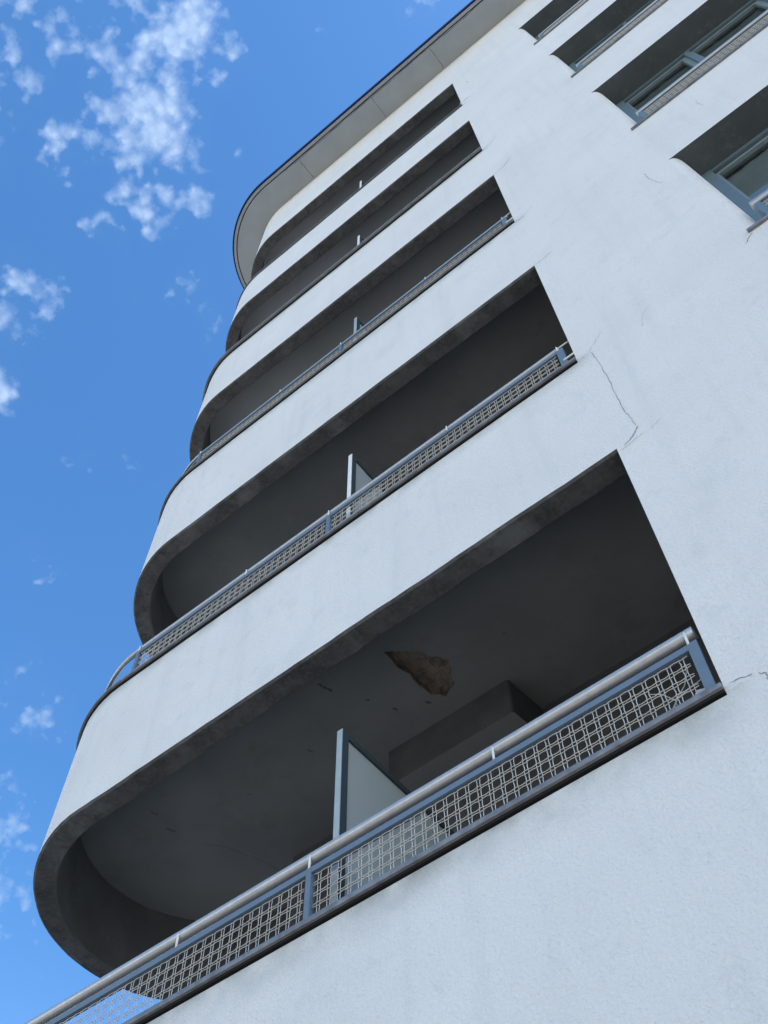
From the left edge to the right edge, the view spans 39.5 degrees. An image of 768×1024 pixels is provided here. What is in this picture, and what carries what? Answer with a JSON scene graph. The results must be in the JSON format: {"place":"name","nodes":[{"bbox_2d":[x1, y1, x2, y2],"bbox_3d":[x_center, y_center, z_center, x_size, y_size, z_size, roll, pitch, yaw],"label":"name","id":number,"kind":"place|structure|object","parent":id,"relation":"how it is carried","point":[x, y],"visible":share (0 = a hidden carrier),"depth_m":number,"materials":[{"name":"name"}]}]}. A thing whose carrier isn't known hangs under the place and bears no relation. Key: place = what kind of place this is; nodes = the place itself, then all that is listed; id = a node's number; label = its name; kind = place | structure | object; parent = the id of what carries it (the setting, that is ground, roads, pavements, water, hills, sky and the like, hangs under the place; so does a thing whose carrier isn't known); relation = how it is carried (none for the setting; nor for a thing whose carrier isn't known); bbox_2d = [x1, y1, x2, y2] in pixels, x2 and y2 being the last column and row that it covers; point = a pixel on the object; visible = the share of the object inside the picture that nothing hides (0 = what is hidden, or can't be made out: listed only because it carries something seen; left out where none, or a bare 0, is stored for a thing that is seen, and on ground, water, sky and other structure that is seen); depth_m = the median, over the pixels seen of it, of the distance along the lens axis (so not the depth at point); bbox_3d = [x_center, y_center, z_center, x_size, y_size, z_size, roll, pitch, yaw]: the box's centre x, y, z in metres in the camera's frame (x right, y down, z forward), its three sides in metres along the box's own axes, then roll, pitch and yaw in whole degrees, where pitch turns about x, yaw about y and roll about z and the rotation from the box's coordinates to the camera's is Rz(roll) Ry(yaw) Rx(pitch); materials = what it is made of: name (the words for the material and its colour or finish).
{"place":"outdoors","nodes":[
{"label":"outdoors","id":0,"kind":"place"},
{"bbox_2d":[0,0,471,1023],"label":"sky","id":1,"kind":"structure","parent":0,"point":[136,136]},
{"bbox_2d":[24,0,767,1023],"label":"apartment building","id":2,"kind":"structure","parent":0,"point":[452,574],"depth_m":6.41,"materials":[{"name":"white paint"}]},
{"bbox_2d":[534,0,588,44],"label":"window","id":3,"kind":"structure","parent":2,"relation":"in","point":[580,3],"depth_m":13.59,"materials":[{"name":"blue paint"}]},
{"bbox_2d":[569,0,667,77],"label":"window","id":4,"kind":"structure","parent":2,"relation":"in","point":[651,6],"depth_m":11.09,"materials":[{"name":"blue paint"}]},
{"bbox_2d":[650,665,700,707],"bbox_3d":[1.046,0.629,3.771,0.221,0.221,0.016,-37,-66,18],"label":"loose wire","id":5,"kind":"object","parent":2,"relation":"on","point":[676,700],"visible":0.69,"depth_m":3.76,"materials":[{"name":"grey metal"}]},
{"bbox_2d":[616,0,767,130],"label":"window","id":6,"kind":"structure","parent":2,"relation":"in","point":[748,21],"depth_m":9.68,"materials":[{"name":"blue paint"}]},
{"bbox_2d":[701,127,767,232],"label":"window","id":7,"kind":"structure","parent":2,"relation":"in","point":[742,177],"depth_m":7.25,"materials":[{"name":"grey glass"}]}
]}

